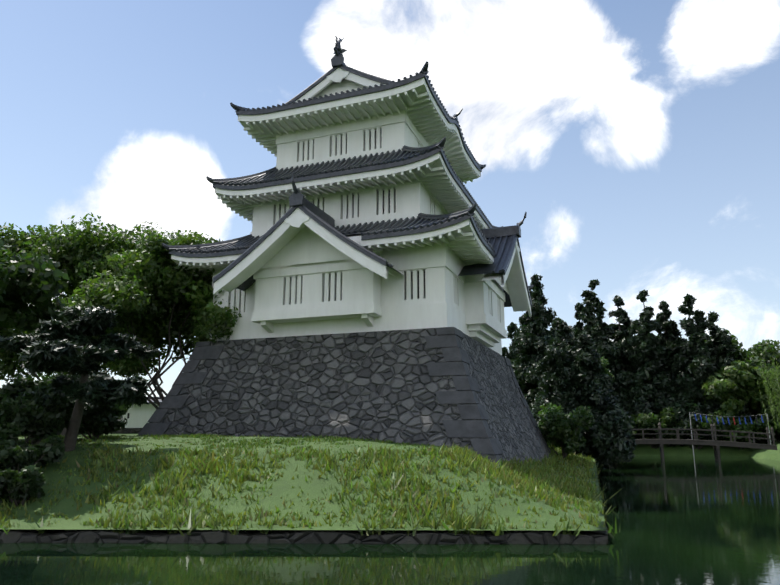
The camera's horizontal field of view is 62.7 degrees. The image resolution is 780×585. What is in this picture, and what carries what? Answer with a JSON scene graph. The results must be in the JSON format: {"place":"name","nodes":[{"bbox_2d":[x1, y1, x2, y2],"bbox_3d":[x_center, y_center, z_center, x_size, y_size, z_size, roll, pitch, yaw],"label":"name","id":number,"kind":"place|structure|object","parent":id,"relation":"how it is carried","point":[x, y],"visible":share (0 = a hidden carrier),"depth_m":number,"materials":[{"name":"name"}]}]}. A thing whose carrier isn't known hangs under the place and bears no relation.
{"place":"outdoors","nodes":[
{"label":"outdoors","id":0,"kind":"place"},
{"bbox_2d":[18,433,465,459],"bbox_3d":[-10.374,6.734,29.537,30.408,1.393,31.397,-5,-13,20],"label":"grass mound","id":1,"kind":"object","parent":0,"point":[244,442],"depth_m":23.17,"materials":[{"name":"green plant"}]},
{"bbox_2d":[0,433,620,535],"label":"castle mound","id":2,"kind":"object","parent":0,"point":[286,482],"visible":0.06,"depth_m":17.54,"materials":[{"name":"green plant"}]},
{"bbox_2d":[0,463,45,505],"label":"bush","id":3,"kind":"object","parent":2,"relation":"on","point":[30,478],"depth_m":16.68,"materials":[{"name":"green plant"}]},
{"bbox_2d":[0,394,64,442],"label":"bush","id":4,"kind":"object","parent":2,"relation":"on","point":[17,419],"depth_m":19.65,"materials":[{"name":"green plant"}]},
{"bbox_2d":[0,434,65,472],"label":"bush","id":5,"kind":"object","parent":2,"relation":"on","point":[13,454],"depth_m":18.52,"materials":[{"name":"green plant"}]},
{"bbox_2d":[0,371,66,392],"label":"tree","id":6,"kind":"object","parent":2,"relation":"on","point":[59,374],"depth_m":28.29,"materials":[{"name":"green plant"}]},
{"bbox_2d":[0,239,70,332],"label":"tree","id":7,"kind":"object","parent":2,"relation":"on","point":[30,281],"visible":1,"depth_m":22.85,"materials":[{"name":"green plant"}]},
{"bbox_2d":[0,373,72,428],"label":"bush","id":8,"kind":"object","parent":2,"relation":"on","point":[18,386],"visible":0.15,"depth_m":24.30,"materials":[{"name":"green plant"}]},
{"bbox_2d":[15,381,73,444],"bbox_3d":[-12.525,4.389,22.870,2.642,2.518,3.560,3,-13,-15],"label":"bush","id":9,"kind":"object","parent":2,"relation":"on","point":[44,397],"depth_m":22.10,"materials":[{"name":"green plant"}]},
{"bbox_2d":[0,305,159,451],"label":"pine tree","id":10,"kind":"object","parent":2,"relation":"on","point":[49,347],"depth_m":20.22,"materials":[{"name":"green plant"}]},
{"bbox_2d":[62,396,131,438],"bbox_3d":[-11.732,4.880,24.795,2.994,2.006,2.756,-5,-13,20],"label":"bush","id":11,"kind":"object","parent":2,"relation":"on","point":[102,420],"depth_m":24.51,"materials":[{"name":"green plant"}]},
{"bbox_2d":[0,213,197,435],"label":"tree","id":12,"kind":"object","parent":2,"relation":"on","point":[78,255],"depth_m":34.15,"materials":[{"name":"green plant"}]},
{"bbox_2d":[108,397,164,432],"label":"plaster wall","id":13,"kind":"structure","parent":2,"relation":"on","point":[136,416],"depth_m":44.81,"materials":[{"name":"paint"}]},
{"bbox_2d":[61,228,241,408],"bbox_3d":[-11.867,2.155,32.837,10.778,10.866,10.319,-5,-13,20],"label":"tree","id":14,"kind":"object","parent":2,"relation":"on","point":[123,295],"depth_m":31.84,"materials":[{"name":"green plant"}]},
{"bbox_2d":[137,327,550,465],"bbox_3d":[-1.371,5.989,33.553,17.563,6.000,16.029,-5,-13,20],"label":"stone base","id":15,"kind":"object","parent":2,"relation":"on","point":[449,386],"visible":0.81,"depth_m":27.62,"materials":[{"name":"grey stone"}]},
{"bbox_2d":[162,36,532,354],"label":"castle keep","id":16,"kind":"structure","parent":15,"relation":"on","point":[358,207],"depth_m":30.61,"materials":[{"name":"paint"}]},
{"bbox_2d":[538,402,594,458],"bbox_3d":[10.108,8.076,37.015,3.530,3.479,3.168,-5,-13,20],"label":"bush","id":17,"kind":"object","parent":2,"relation":"on","point":[560,427],"depth_m":36.35,"materials":[{"name":"green plant"}]},
{"bbox_2d":[529,318,635,470],"bbox_3d":[12.325,6.880,42.890,7.382,10.407,6.237,-5,-13,20],"label":"tree","id":18,"kind":"object","parent":2,"relation":"on","point":[565,369],"depth_m":41.64,"materials":[{"name":"green plant"}]},
{"bbox_2d":[566,345,613,380],"bbox_3d":[16.525,9.578,59.993,8.952,9.714,8.264,-5,-13,20],"label":"tree","id":19,"kind":"object","parent":2,"relation":"on","point":[603,360],"visible":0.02,"depth_m":57.42,"materials":[{"name":"green plant"}]},
{"bbox_2d":[565,328,635,457],"bbox_3d":[16.602,8.646,54.416,7.396,11.464,7.635,-5,-13,20],"label":"conifer","id":20,"kind":"object","parent":2,"relation":"on","point":[605,380],"visible":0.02,"depth_m":53.73,"materials":[{"name":"green plant"}]},
{"bbox_2d":[0,456,779,584],"bbox_3d":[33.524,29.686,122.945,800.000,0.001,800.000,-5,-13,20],"label":"moat water","id":21,"kind":"structure","parent":0,"point":[684,520],"depth_m":13.68,"materials":[{"name":"green liquid"}]},
{"bbox_2d":[0,476,607,543],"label":"stone retaining wall","id":22,"kind":"structure","parent":21,"relation":"in","point":[301,536],"depth_m":15.10,"materials":[{"name":"grey stone"}]},
{"bbox_2d":[0,0,779,396],"label":"sky","id":23,"kind":"structure","parent":0,"point":[638,141],"materials":[{"name":"blue"}]},
{"bbox_2d":[509,274,556,407],"bbox_3d":[12.148,5.786,53.190,8.695,15.043,8.011,-5,-13,20],"label":"conifer","id":24,"kind":"object","parent":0,"point":[530,342],"depth_m":52.31,"materials":[{"name":"green plant"}]},
{"bbox_2d":[631,439,771,456],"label":"bank","id":25,"kind":"structure","parent":0,"point":[686,450],"depth_m":73.08,"materials":[{"name":"green plant"}]},
{"bbox_2d":[502,322,518,364],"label":"tree","id":26,"kind":"object","parent":25,"relation":"on","point":[512,327],"depth_m":84.80,"materials":[{"name":"green plant"}]},
{"bbox_2d":[550,317,564,341],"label":"tree","id":27,"kind":"object","parent":25,"relation":"on","point":[553,329],"depth_m":83.53,"materials":[{"name":"green plant"}]},
{"bbox_2d":[571,302,584,347],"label":"tree","id":28,"kind":"object","parent":25,"relation":"on","point":[578,308],"depth_m":84.67,"materials":[{"name":"green plant"}]},
{"bbox_2d":[580,279,637,430],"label":"conifer","id":29,"kind":"object","parent":25,"relation":"on","point":[599,330],"depth_m":80.26,"materials":[{"name":"green plant"}]},
{"bbox_2d":[607,295,635,411],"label":"tree","id":30,"kind":"object","parent":25,"relation":"on","point":[624,380],"depth_m":80.73,"materials":[{"name":"green plant"}]},
{"bbox_2d":[629,414,637,436],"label":"bush","id":31,"kind":"object","parent":25,"relation":"on","point":[634,432],"visible":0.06,"depth_m":74.52,"materials":[{"name":"green plant"}]},
{"bbox_2d":[631,407,676,448],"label":"bush","id":32,"kind":"object","parent":25,"relation":"on","point":[665,418],"depth_m":73.72,"materials":[{"name":"green plant"}]},
{"bbox_2d":[623,289,685,446],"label":"conifer","id":33,"kind":"object","parent":25,"relation":"on","point":[645,398],"depth_m":77.22,"materials":[{"name":"green plant"}]},
{"bbox_2d":[654,301,690,438],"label":"conifer","id":34,"kind":"object","parent":25,"relation":"on","point":[672,372],"depth_m":79.09,"materials":[{"name":"green plant"}]},
{"bbox_2d":[668,293,725,439],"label":"conifer","id":35,"kind":"object","parent":25,"relation":"on","point":[693,357],"depth_m":75.09,"materials":[{"name":"green plant"}]},
{"bbox_2d":[673,408,724,449],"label":"bush","id":36,"kind":"object","parent":25,"relation":"on","point":[705,426],"depth_m":72.35,"materials":[{"name":"green plant"}]},
{"bbox_2d":[706,311,749,439],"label":"conifer","id":37,"kind":"object","parent":25,"relation":"on","point":[720,336],"depth_m":76.59,"materials":[{"name":"green plant"}]},
{"bbox_2d":[685,328,773,369],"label":"tree","id":38,"kind":"object","parent":25,"relation":"on","point":[739,353],"visible":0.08,"depth_m":78.52,"materials":[{"name":"green plant"}]},
{"bbox_2d":[689,412,770,456],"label":"koinobori line","id":39,"kind":"object","parent":25,"relation":"on","point":[728,422],"visible":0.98,"depth_m":70.29,"materials":[{"name":"grey"}]},
{"bbox_2d":[708,407,776,449],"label":"bush","id":40,"kind":"object","parent":25,"relation":"on","point":[759,426],"depth_m":70.69,"materials":[{"name":"green plant"}]},
{"bbox_2d":[740,339,779,419],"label":"tree","id":41,"kind":"object","parent":25,"relation":"on","point":[767,350],"depth_m":83.51,"materials":[{"name":"green plant"}]},
{"bbox_2d":[750,441,779,460],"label":"bank","id":42,"kind":"structure","parent":0,"point":[757,453],"depth_m":65.93,"materials":[{"name":"green plant"}]},
{"bbox_2d":[701,360,779,419],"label":"tree","id":43,"kind":"object","parent":42,"relation":"on","point":[732,385],"depth_m":72.36,"materials":[{"name":"green plant"}]},
{"bbox_2d":[747,368,779,421],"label":"tree","id":44,"kind":"object","parent":42,"relation":"on","point":[754,401],"visible":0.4,"depth_m":72.85,"materials":[{"name":"green plant"}]},
{"bbox_2d":[757,358,779,428],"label":"willow","id":45,"kind":"object","parent":42,"relation":"on","point":[775,386],"depth_m":61.91,"materials":[{"name":"green plant"}]},
{"bbox_2d":[758,407,779,441],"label":"bush","id":46,"kind":"object","parent":42,"relation":"on","point":[770,416],"depth_m":70.75,"materials":[{"name":"green plant"}]},
{"label":"ground","id":47,"kind":"structure","parent":0,"visible":0},
{"bbox_2d":[631,422,776,461],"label":"wooden bridge","id":48,"kind":"structure","parent":47,"relation":"on","point":[715,443],"depth_m":60.13,"materials":[{"name":"brown wood"}]}
]}

